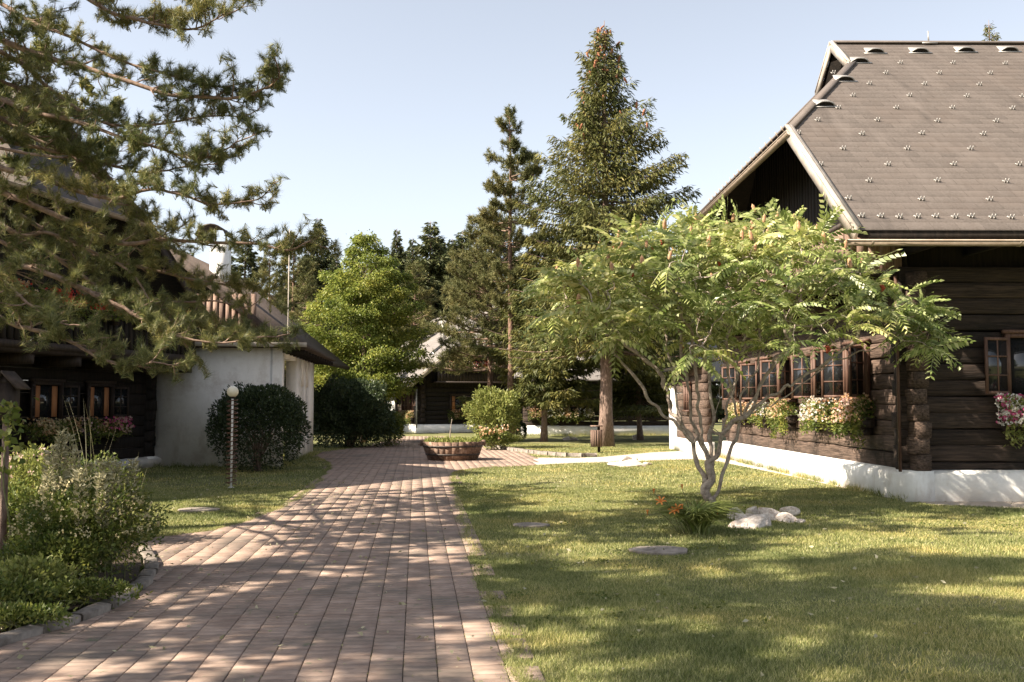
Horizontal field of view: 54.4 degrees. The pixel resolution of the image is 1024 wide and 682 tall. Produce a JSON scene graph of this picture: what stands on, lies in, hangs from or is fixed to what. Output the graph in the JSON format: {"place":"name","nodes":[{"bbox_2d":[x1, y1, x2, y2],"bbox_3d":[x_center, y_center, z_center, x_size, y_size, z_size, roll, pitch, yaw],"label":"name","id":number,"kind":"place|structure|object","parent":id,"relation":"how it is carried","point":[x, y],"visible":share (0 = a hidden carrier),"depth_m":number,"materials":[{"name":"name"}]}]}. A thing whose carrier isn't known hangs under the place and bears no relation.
{"place":"outdoors","nodes":[
{"label":"outdoors","id":0,"kind":"place"},
{"bbox_2d":[0,532,140,630],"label":"flower bed soil","id":1,"kind":"structure","parent":0,"point":[136,568],"depth_m":9.47,"materials":[{"name":"soil"}]},
{"bbox_2d":[0,370,30,549],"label":"bird house","id":2,"kind":"structure","parent":1,"relation":"on","point":[12,384],"depth_m":9.51,"materials":[{"name":"brown wood"}]},
{"bbox_2d":[0,397,38,543],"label":"climbing plant","id":3,"kind":"object","parent":1,"relation":"on","point":[8,419],"visible":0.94,"depth_m":9.11,"materials":[{"name":"green plant"}]},
{"bbox_2d":[0,441,68,515],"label":"flowering shrub","id":4,"kind":"object","parent":1,"relation":"on","point":[28,469],"visible":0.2,"depth_m":12.15,"materials":[{"name":"green plant"}]},
{"bbox_2d":[6,478,66,542],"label":"leafy plant","id":5,"kind":"object","parent":1,"relation":"on","point":[14,503],"visible":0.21,"depth_m":10.28,"materials":[{"name":"green plant"}]},
{"bbox_2d":[0,598,77,631],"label":"leafy plant","id":6,"kind":"object","parent":1,"relation":"on","point":[16,615],"visible":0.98,"depth_m":7.16,"materials":[{"name":"green plant"}]},
{"bbox_2d":[0,570,80,609],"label":"leafy plant","id":7,"kind":"object","parent":1,"relation":"on","point":[17,592],"visible":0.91,"depth_m":7.65,"materials":[{"name":"green plant"}]},
{"bbox_2d":[0,551,82,603],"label":"leafy plant","id":8,"kind":"object","parent":1,"relation":"on","point":[41,569],"visible":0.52,"depth_m":8.09,"materials":[{"name":"green plant"}]},
{"bbox_2d":[37,428,69,533],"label":"spike plant","id":9,"kind":"object","parent":1,"relation":"on","point":[55,459],"visible":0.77,"depth_m":9.16,"materials":[{"name":"plant"}]},
{"bbox_2d":[0,524,121,582],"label":"leafy plant","id":10,"kind":"object","parent":1,"relation":"on","point":[30,548],"visible":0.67,"depth_m":8.58,"materials":[{"name":"green plant"}]},
{"bbox_2d":[41,433,95,569],"bbox_3d":[-4.237,1.549,9.497,0.416,1.348,0.434,-1,-4,20],"label":"spike plant","id":11,"kind":"object","parent":1,"relation":"on","point":[75,452],"visible":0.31,"depth_m":9.62,"materials":[{"name":"plant"}]},
{"bbox_2d":[20,450,147,533],"bbox_3d":[-5.087,1.857,11.928,1.429,1.115,1.233,0,-4,0],"label":"leafy plant","id":12,"kind":"object","parent":1,"relation":"on","point":[39,478],"visible":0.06,"depth_m":11.83,"materials":[{"name":"green plant"}]},
{"bbox_2d":[3,469,172,582],"bbox_3d":[-3.882,1.688,9.102,1.497,1.059,1.345,0,-4,0],"label":"flowering shrub","id":13,"kind":"object","parent":1,"relation":"on","point":[92,528],"visible":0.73,"depth_m":8.92,"materials":[{"name":"green plant"}]},
{"bbox_2d":[27,575,153,607],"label":"leafy plant","id":14,"kind":"object","parent":1,"relation":"on","point":[102,587],"visible":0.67,"depth_m":7.99,"materials":[{"name":"green plant"}]},
{"bbox_2d":[70,459,124,579],"bbox_3d":[-3.697,1.621,8.871,0.412,1.123,0.367,0,-4,0],"label":"spike plant","id":15,"kind":"object","parent":1,"relation":"on","point":[99,483],"visible":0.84,"depth_m":8.81,"materials":[{"name":"plant"}]},
{"bbox_2d":[71,519,143,573],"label":"flowering shrub","id":16,"kind":"object","parent":1,"relation":"on","point":[114,554],"visible":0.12,"depth_m":9.63,"materials":[{"name":"green plant"}]},
{"bbox_2d":[93,456,140,579],"bbox_3d":[-3.689,1.633,9.185,0.481,1.141,0.309,-2,-4,25],"label":"spike plant","id":17,"kind":"object","parent":1,"relation":"on","point":[104,465],"visible":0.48,"depth_m":9.19,"materials":[{"name":"plant"}]},
{"bbox_2d":[0,436,545,681],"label":"path","id":18,"kind":"structure","parent":0,"point":[225,606],"depth_m":8.25,"materials":[{"name":"brick"}]},
{"bbox_2d":[0,624,43,646],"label":"kerb stone","id":19,"kind":"object","parent":18,"relation":"on","point":[19,634],"visible":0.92,"depth_m":6.94,"materials":[{"name":"stone"}]},
{"bbox_2d":[35,614,80,633],"bbox_3d":[-3.355,2.083,7.322,0.134,0.082,0.408,-1,-4,13],"label":"kerb stone","id":20,"kind":"object","parent":18,"relation":"on","point":[51,626],"visible":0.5,"depth_m":7.27,"materials":[{"name":"stone"}]},
{"bbox_2d":[72,602,110,620],"bbox_3d":[-3.281,2.109,7.740,0.142,0.084,0.407,0,-4,7],"label":"kerb stone","id":21,"kind":"object","parent":18,"relation":"on","point":[92,610],"visible":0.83,"depth_m":7.72,"materials":[{"name":"stone"}]},
{"bbox_2d":[99,592,130,609],"bbox_3d":[-3.261,2.138,8.162,0.140,0.080,0.408,0,-4,-1],"label":"kerb stone","id":22,"kind":"object","parent":18,"relation":"on","point":[114,603],"visible":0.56,"depth_m":8.12,"materials":[{"name":"stone"}]},
{"bbox_2d":[131,575,153,589],"bbox_3d":[-3.346,2.189,8.983,0.138,0.084,0.408,1,-4,-8],"label":"kerb stone","id":23,"kind":"object","parent":18,"relation":"on","point":[145,581],"visible":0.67,"depth_m":8.98,"materials":[{"name":"stone"}]},
{"bbox_2d":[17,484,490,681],"bbox_3d":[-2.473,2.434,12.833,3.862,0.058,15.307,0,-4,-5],"label":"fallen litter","id":24,"kind":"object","parent":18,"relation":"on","point":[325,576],"visible":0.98,"depth_m":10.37,"materials":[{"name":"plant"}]},
{"bbox_2d":[35,483,499,680],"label":"path weeds","id":25,"kind":"object","parent":18,"relation":"on","point":[352,613],"visible":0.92,"depth_m":7.91,"materials":[{"name":"green plant"}]},
{"bbox_2d":[418,440,486,460],"bbox_3d":[-1.778,3.266,29.890,1.849,0.585,1.849,-2,-4,31],"label":"barrel planter","id":26,"kind":"object","parent":18,"relation":"on","point":[451,451],"visible":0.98,"depth_m":29.16,"materials":[{"name":"brown wood"}]},
{"bbox_2d":[424,421,481,441],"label":"planter herbs","id":27,"kind":"object","parent":26,"relation":"on","point":[450,439],"visible":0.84,"depth_m":29.50,"materials":[{"name":"green plant"}]},
{"bbox_2d":[0,419,1023,681],"bbox_3d":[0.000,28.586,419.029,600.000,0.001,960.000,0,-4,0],"label":"lawn","id":28,"kind":"structure","parent":0,"point":[618,439],"depth_m":10.13,"materials":[{"name":"plant"}]},
{"bbox_2d":[0,85,224,475],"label":"log farmhouse","id":29,"kind":"object","parent":28,"relation":"on","point":[58,379],"visible":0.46,"depth_m":23.45,"materials":[{"name":"brown wood"}]},
{"bbox_2d":[0,278,76,313],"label":"flower box","id":30,"kind":"object","parent":29,"relation":"attached to","point":[33,288],"visible":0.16,"depth_m":20.11,"materials":[{"name":"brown wood"}]},
{"bbox_2d":[17,417,83,447],"bbox_3d":[-10.361,2.078,22.380,0.550,0.752,1.740,-1,-4,13],"label":"flower box","id":31,"kind":"object","parent":29,"relation":"attached to","point":[39,431],"visible":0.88,"depth_m":22.11,"materials":[{"name":"green wood"}]},
{"bbox_2d":[27,378,79,421],"bbox_3d":[-10.397,1.332,22.433,0.323,0.950,1.621,-1,-4,13],"label":"window","id":32,"kind":"structure","parent":29,"relation":"in","point":[54,396],"depth_m":22.66,"materials":[{"name":"brown wood"}]},
{"bbox_2d":[66,290,132,325],"bbox_3d":[-9.199,-0.701,22.288,0.542,0.764,2.142,-1,-4,13],"label":"flower box","id":33,"kind":"object","parent":29,"relation":"attached to","point":[85,313],"visible":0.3,"depth_m":21.85,"materials":[{"name":"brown wood"}]},
{"bbox_2d":[78,416,134,445],"bbox_3d":[-9.912,2.174,24.270,0.551,0.705,1.751,-1,-4,13],"label":"flower box","id":34,"kind":"object","parent":29,"relation":"attached to","point":[117,430],"visible":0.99,"depth_m":24.12,"materials":[{"name":"green wood"}]},
{"bbox_2d":[84,380,128,419],"bbox_3d":[-9.959,1.450,24.278,0.323,0.950,1.621,-1,-4,13],"label":"window","id":35,"kind":"structure","parent":29,"relation":"in","point":[104,399],"depth_m":24.52,"materials":[{"name":"brown wood"}]},
{"bbox_2d":[0,0,344,385],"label":"pine tree","id":36,"kind":"object","parent":28,"relation":"on","point":[37,59],"visible":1,"depth_m":11.35,"materials":[{"name":"green plant"}]},
{"bbox_2d":[178,507,219,512],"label":"stone slab","id":37,"kind":"structure","parent":28,"relation":"on","point":[192,509],"depth_m":15.42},
{"bbox_2d":[68,223,348,451],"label":"brown barn","id":38,"kind":"structure","parent":28,"relation":"on","point":[275,317],"depth_m":35.16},
{"bbox_2d":[225,386,238,487],"bbox_3d":[-5.586,1.912,19.853,0.232,2.031,0.232,0,-4,0],"label":"garden lamp","id":39,"kind":"object","parent":28,"relation":"on","point":[232,392],"visible":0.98,"depth_m":19.82,"materials":[{"name":"metal"}]},
{"bbox_2d":[154,342,335,466],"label":"plastered outbuilding","id":40,"kind":"structure","parent":28,"relation":"on","point":[182,417],"depth_m":26.78,"materials":[{"name":"beige paint"}]},
{"bbox_2d":[204,381,312,471],"bbox_3d":[-6.339,2.167,24.931,2.581,2.330,2.373,0,-4,0],"label":"round bush","id":41,"kind":"object","parent":28,"relation":"on","point":[277,406],"visible":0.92,"depth_m":24.44,"materials":[{"name":"green plant"}]},
{"bbox_2d":[233,235,285,386],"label":"spruce tree","id":42,"kind":"object","parent":28,"relation":"on","point":[248,253],"visible":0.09,"depth_m":66.21,"materials":[{"name":"green plant"}]},
{"bbox_2d":[251,242,293,375],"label":"pine tree","id":43,"kind":"object","parent":28,"relation":"on","point":[264,265],"visible":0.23,"depth_m":62.13,"materials":[{"name":"green plant"}]},
{"bbox_2d":[269,230,324,365],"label":"pine tree","id":44,"kind":"object","parent":28,"relation":"on","point":[301,263],"visible":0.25,"depth_m":69.83,"materials":[{"name":"green plant"}]},
{"bbox_2d":[284,272,331,389],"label":"pine tree","id":45,"kind":"object","parent":28,"relation":"on","point":[302,294],"visible":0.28,"depth_m":56.04,"materials":[{"name":"green plant"}]},
{"bbox_2d":[284,218,337,390],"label":"spruce tree","id":46,"kind":"object","parent":28,"relation":"on","point":[322,263],"visible":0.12,"depth_m":72.07,"materials":[{"name":"green plant"}]},
{"bbox_2d":[153,445,509,681],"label":"path bedding","id":47,"kind":"object","parent":28,"relation":"on","point":[406,593],"visible":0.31,"depth_m":8.36,"materials":[{"name":"sand"}]},
{"bbox_2d":[312,257,367,374],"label":"spruce tree","id":48,"kind":"object","parent":28,"relation":"on","point":[335,266],"visible":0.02,"depth_m":66.15,"materials":[{"name":"green plant"}]},
{"bbox_2d":[313,373,396,447],"bbox_3d":[-6.479,2.790,39.338,3.890,3.027,4.083,0,-4,0],"label":"dark shrub","id":49,"kind":"object","parent":28,"relation":"on","point":[334,392],"visible":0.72,"depth_m":38.27,"materials":[{"name":"green plant"}]},
{"bbox_2d":[313,398,402,447],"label":"dark shrub","id":50,"kind":"object","parent":28,"relation":"on","point":[333,420],"visible":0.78,"depth_m":37.95,"materials":[{"name":"green plant"}]},
{"bbox_2d":[298,229,434,442],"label":"hornbeam tree","id":51,"kind":"object","parent":28,"relation":"on","point":[371,297],"visible":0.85,"depth_m":43.26,"materials":[{"name":"green plant"}]},
{"bbox_2d":[373,411,406,445],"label":"leafy shrub","id":52,"kind":"object","parent":28,"relation":"on","point":[399,422],"visible":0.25,"depth_m":39.65,"materials":[{"name":"green plant"}]},
{"bbox_2d":[389,229,407,333],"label":"spruce tree","id":53,"kind":"object","parent":28,"relation":"on","point":[397,247],"visible":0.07,"depth_m":78.32,"materials":[{"name":"green plant"}]},
{"bbox_2d":[394,239,420,333],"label":"spruce tree","id":54,"kind":"object","parent":28,"relation":"on","point":[412,255],"visible":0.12,"depth_m":82.40,"materials":[{"name":"green plant"}]},
{"bbox_2d":[391,261,445,423],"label":"pine tree","id":55,"kind":"object","parent":28,"relation":"on","point":[423,292],"visible":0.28,"depth_m":67.99,"materials":[{"name":"green plant"}]},
{"bbox_2d":[394,221,455,423],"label":"spruce tree","id":56,"kind":"object","parent":28,"relation":"on","point":[435,266],"visible":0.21,"depth_m":75.82,"materials":[{"name":"green plant"}]},
{"bbox_2d":[380,304,522,432],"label":"log farmhouse","id":57,"kind":"object","parent":28,"relation":"on","point":[465,384],"visible":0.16,"depth_m":59.61,"materials":[{"name":"brown wood"}]},
{"bbox_2d":[401,394,408,411],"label":"window","id":58,"kind":"structure","parent":57,"relation":"in","point":[405,404],"depth_m":61.23,"materials":[{"name":"brown wood"}]},
{"bbox_2d":[401,410,413,425],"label":"flower box","id":59,"kind":"object","parent":57,"relation":"attached to","point":[409,419],"visible":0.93,"depth_m":59.59,"materials":[{"name":"green plant"}]},
{"bbox_2d":[448,409,468,422],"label":"flower box","id":60,"kind":"object","parent":57,"relation":"attached to","point":[456,417],"visible":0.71,"depth_m":59.61,"materials":[{"name":"green wood"}]},
{"bbox_2d":[449,394,469,413],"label":"window","id":61,"kind":"structure","parent":57,"relation":"in","point":[454,403],"depth_m":59.82,"materials":[{"name":"brown wood"}]},
{"bbox_2d":[445,230,487,396],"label":"spruce tree","id":62,"kind":"object","parent":28,"relation":"on","point":[460,238],"visible":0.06,"depth_m":78.16,"materials":[{"name":"green plant"}]},
{"bbox_2d":[403,221,542,391],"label":"pine tree","id":63,"kind":"object","parent":28,"relation":"on","point":[466,305],"visible":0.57,"depth_m":48.07,"materials":[{"name":"green plant"}]},
{"bbox_2d":[461,384,523,447],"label":"leafy shrub","id":64,"kind":"object","parent":28,"relation":"on","point":[490,412],"visible":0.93,"depth_m":38.04,"materials":[{"name":"green plant"}]},
{"bbox_2d":[476,424,518,449],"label":"flowering perennial","id":65,"kind":"object","parent":28,"relation":"on","point":[488,434],"visible":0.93,"depth_m":36.16,"materials":[{"name":"green plant"}]},
{"bbox_2d":[466,103,549,441],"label":"pine tree","id":66,"kind":"object","parent":28,"relation":"on","point":[493,221],"visible":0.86,"depth_m":44.72,"materials":[{"name":"green plant"}]},
{"bbox_2d":[503,421,526,440],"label":"clipped bush","id":67,"kind":"object","parent":28,"relation":"on","point":[523,426],"visible":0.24,"depth_m":46.02,"materials":[{"name":"green plant"}]},
{"bbox_2d":[17,477,1023,681],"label":"fallen leaves","id":68,"kind":"object","parent":28,"relation":"on","point":[20,656],"visible":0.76,"depth_m":10.57,"materials":[{"name":"plant"}]},
{"bbox_2d":[455,230,599,441],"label":"spruce tree","id":69,"kind":"object","parent":28,"relation":"on","point":[554,387],"visible":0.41,"depth_m":43.84,"materials":[{"name":"green plant"}]},
{"bbox_2d":[513,522,549,527],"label":"stone slab","id":70,"kind":"structure","parent":28,"relation":"on","point":[533,524],"depth_m":13.48,"materials":[{"name":"stone"}]},
{"bbox_2d":[109,484,1021,643],"bbox_3d":[0.049,2.487,13.611,21.354,0.055,13.732,0,-4,0],"label":"clover","id":71,"kind":"object","parent":28,"relation":"on","point":[605,595],"visible":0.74,"depth_m":13.13,"materials":[{"name":"green plant"}]},
{"bbox_2d":[590,425,602,452],"bbox_3d":[2.942,3.405,34.655,0.412,0.950,0.409,0,-4,0],"label":"litter bin","id":72,"kind":"object","parent":28,"relation":"on","point":[596,438],"visible":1,"depth_m":34.50,"materials":[{"name":"brown wood"}]},
{"bbox_2d":[506,21,712,446],"bbox_3d":[3.932,-4.455,39.778,8.488,17.305,9.831,0,-4,0],"label":"spruce tree","id":73,"kind":"object","parent":28,"relation":"on","point":[600,134],"visible":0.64,"depth_m":39.53,"materials":[{"name":"green plant"}]},
{"bbox_2d":[507,333,722,434],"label":"log longhouse","id":74,"kind":"structure","parent":28,"relation":"on","point":[653,426],"depth_m":54.41,"materials":[{"name":"white paint"}]},
{"bbox_2d":[547,408,563,425],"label":"flower box","id":75,"kind":"object","parent":74,"relation":"attached to","point":[551,417],"visible":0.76,"depth_m":54.11,"materials":[{"name":"green plant"}]},
{"bbox_2d":[560,408,578,423],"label":"flower box","id":76,"kind":"object","parent":74,"relation":"attached to","point":[569,417],"visible":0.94,"depth_m":54.11,"materials":[{"name":"green plant"}]},
{"bbox_2d":[576,408,594,422],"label":"flower box","id":77,"kind":"object","parent":74,"relation":"attached to","point":[584,416],"visible":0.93,"depth_m":54.16,"materials":[{"name":"wood"}]},
{"bbox_2d":[608,459,645,466],"bbox_3d":[3.139,3.372,26.888,1.118,0.326,0.687,-2,3,9],"label":"rock","id":78,"kind":"object","parent":28,"relation":"on","point":[631,462],"visible":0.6,"depth_m":26.66,"materials":[{"name":"stone"}]},
{"bbox_2d":[573,322,698,439],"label":"spruce tree","id":79,"kind":"object","parent":28,"relation":"on","point":[625,388],"visible":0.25,"depth_m":46.17,"materials":[{"name":"green plant"}]},
{"bbox_2d":[628,546,687,555],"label":"stone slab","id":80,"kind":"structure","parent":28,"relation":"on","point":[668,550],"depth_m":11.07,"materials":[{"name":"stone"}]},
{"bbox_2d":[629,313,722,414],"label":"spruce tree","id":81,"kind":"object","parent":28,"relation":"on","point":[715,402],"visible":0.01,"depth_m":49.88,"materials":[{"name":"green plant"}]},
{"bbox_2d":[668,383,685,449],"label":"plastered pillar","id":82,"kind":"structure","parent":28,"relation":"on","point":[672,431],"depth_m":36.92,"materials":[{"name":"beige paint"}]},
{"bbox_2d":[663,356,722,456],"bbox_3d":[8.350,1.751,34.258,5.500,4.200,5.400,0,-4,0],"label":"log annex","id":83,"kind":"object","parent":28,"relation":"on","point":[682,443],"visible":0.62,"depth_m":33.22,"materials":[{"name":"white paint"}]},
{"bbox_2d":[682,382,691,411],"bbox_3d":[5.965,1.908,34.048,0.170,1.010,1.030,0,-4,0],"label":"window","id":84,"kind":"structure","parent":83,"relation":"in","point":[685,392],"depth_m":34.14,"materials":[{"name":"brown wood"}]},
{"bbox_2d":[631,484,762,534],"bbox_3d":[2.356,2.152,12.772,1.612,0.655,1.584,-3,-5,43],"label":"daylily","id":85,"kind":"object","parent":28,"relation":"on","point":[697,518],"visible":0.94,"depth_m":12.61,"materials":[{"name":"plant"}]},
{"bbox_2d":[704,339,724,421],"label":"spruce tree","id":86,"kind":"object","parent":28,"relation":"on","point":[720,414],"visible":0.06,"depth_m":93.53,"materials":[{"name":"green plant"}]},
{"bbox_2d":[517,192,975,504],"bbox_3d":[3.746,0.127,16.510,7.338,5.188,5.381,0,-4,0],"label":"sumac tree","id":87,"kind":"object","parent":28,"relation":"on","point":[739,243],"visible":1,"depth_m":15.40,"materials":[{"name":"green plant"}]},
{"bbox_2d":[728,514,770,528],"bbox_3d":[3.225,2.514,13.411,0.684,0.210,0.420,-10,25,-16],"label":"rock","id":88,"kind":"object","parent":28,"relation":"on","point":[756,520],"visible":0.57,"depth_m":13.41,"materials":[{"name":"stone"}]},
{"bbox_2d":[758,507,780,520],"bbox_3d":[3.767,2.540,14.355,0.295,0.217,0.478,26,-12,-32],"label":"rock","id":89,"kind":"object","parent":28,"relation":"on","point":[771,513],"visible":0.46,"depth_m":14.29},
{"bbox_2d":[775,512,796,522],"bbox_3d":[3.873,2.510,14.037,0.310,0.187,0.181,8,-1,16],"label":"rock","id":90,"kind":"object","parent":28,"relation":"on","point":[785,516],"visible":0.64,"depth_m":13.98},
{"bbox_2d":[780,506,799,515],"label":"rock","id":91,"kind":"object","parent":28,"relation":"on","point":[793,510],"visible":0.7,"depth_m":14.79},
{"bbox_2d":[675,31,1023,501],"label":"log farmhouse","id":92,"kind":"object","parent":28,"relation":"on","point":[913,151],"visible":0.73,"depth_m":18.51,"materials":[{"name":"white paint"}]},
{"bbox_2d":[722,360,749,401],"bbox_3d":[6.502,1.182,28.830,0.493,1.190,1.696,0,-4,-1],"label":"window","id":93,"kind":"structure","parent":92,"relation":"in","point":[725,395],"depth_m":29.45,"materials":[{"name":"brown wood"}]},
{"bbox_2d":[725,402,750,424],"bbox_3d":[6.553,2.119,28.775,0.525,0.749,1.754,0,-4,0],"label":"flower box","id":94,"kind":"object","parent":92,"relation":"attached to","point":[731,414],"visible":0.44,"depth_m":28.48,"materials":[{"name":"green wood"}]},
{"bbox_2d":[740,356,772,401],"bbox_3d":[6.526,1.034,26.535,0.493,1.190,1.696,0,-4,-1],"label":"window","id":95,"kind":"structure","parent":92,"relation":"in","point":[750,392],"depth_m":27.17,"materials":[{"name":"brown wood"}]},
{"bbox_2d":[746,402,771,428],"bbox_3d":[6.598,1.956,26.582,0.574,0.773,1.759,0,-4,0],"label":"flower box","id":96,"kind":"object","parent":92,"relation":"attached to","point":[757,417],"visible":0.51,"depth_m":26.02,"materials":[{"name":"green plant"}]},
{"bbox_2d":[760,352,795,401],"bbox_3d":[6.548,0.899,24.440,0.493,1.190,1.696,0,-4,-1],"label":"window","id":97,"kind":"structure","parent":92,"relation":"in","point":[771,384],"depth_m":24.98,"materials":[{"name":"brown wood"}]},
{"bbox_2d":[763,397,798,438],"bbox_3d":[6.615,1.889,24.382,0.567,1.056,1.750,0,-4,0],"label":"flower box","id":98,"kind":"object","parent":92,"relation":"attached to","point":[779,414],"visible":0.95,"depth_m":23.97,"materials":[{"name":"green plant"}]},
{"bbox_2d":[791,345,833,401],"bbox_3d":[6.571,0.723,21.696,0.504,1.190,1.671,0,-4,-1],"label":"window","id":99,"kind":"structure","parent":92,"relation":"in","point":[812,387],"depth_m":22.28,"materials":[{"name":"brown wood"}]},
{"bbox_2d":[796,396,838,434],"bbox_3d":[6.635,1.608,21.536,0.532,0.915,1.870,0,-4,0],"label":"flower box","id":100,"kind":"object","parent":92,"relation":"attached to","point":[814,419],"visible":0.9,"depth_m":21.41,"materials":[{"name":"white plant"}]},
{"bbox_2d":[821,339,870,400],"bbox_3d":[6.593,0.588,19.600,0.504,1.190,1.671,0,-4,-1],"label":"window","id":101,"kind":"structure","parent":92,"relation":"in","point":[852,375],"depth_m":20.07,"materials":[{"name":"brown wood"}]},
{"bbox_2d":[826,393,876,449],"bbox_3d":[6.654,1.552,19.495,0.548,1.111,1.771,0,-4,0],"label":"flower box","id":102,"kind":"object","parent":92,"relation":"attached to","point":[850,416],"visible":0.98,"depth_m":19.04,"materials":[{"name":"green wood"}]},
{"bbox_2d":[984,330,1023,397],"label":"window","id":103,"kind":"structure","parent":92,"relation":"in","point":[1003,356],"depth_m":17.26,"materials":[{"name":"brown wood"}]},
{"bbox_2d":[994,392,1023,448],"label":"flower box","id":104,"kind":"object","parent":92,"relation":"attached to","point":[1012,421],"visible":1,"depth_m":16.97,"materials":[{"name":"pink plant"}]},
{"bbox_2d":[981,21,1000,40],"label":"spruce tree","id":105,"kind":"object","parent":28,"relation":"on","point":[995,36],"visible":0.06,"depth_m":63.21,"materials":[{"name":"green plant"}]},
{"bbox_2d":[0,0,1023,397],"label":"sky","id":106,"kind":"structure","parent":0,"point":[384,122],"materials":[{"name":"blue"}]},
{"bbox_2d":[533,451,1023,507],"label":"gravel path","id":107,"kind":"structure","parent":0,"point":[675,455],"depth_m":29.55,"materials":[{"name":"gravel"}]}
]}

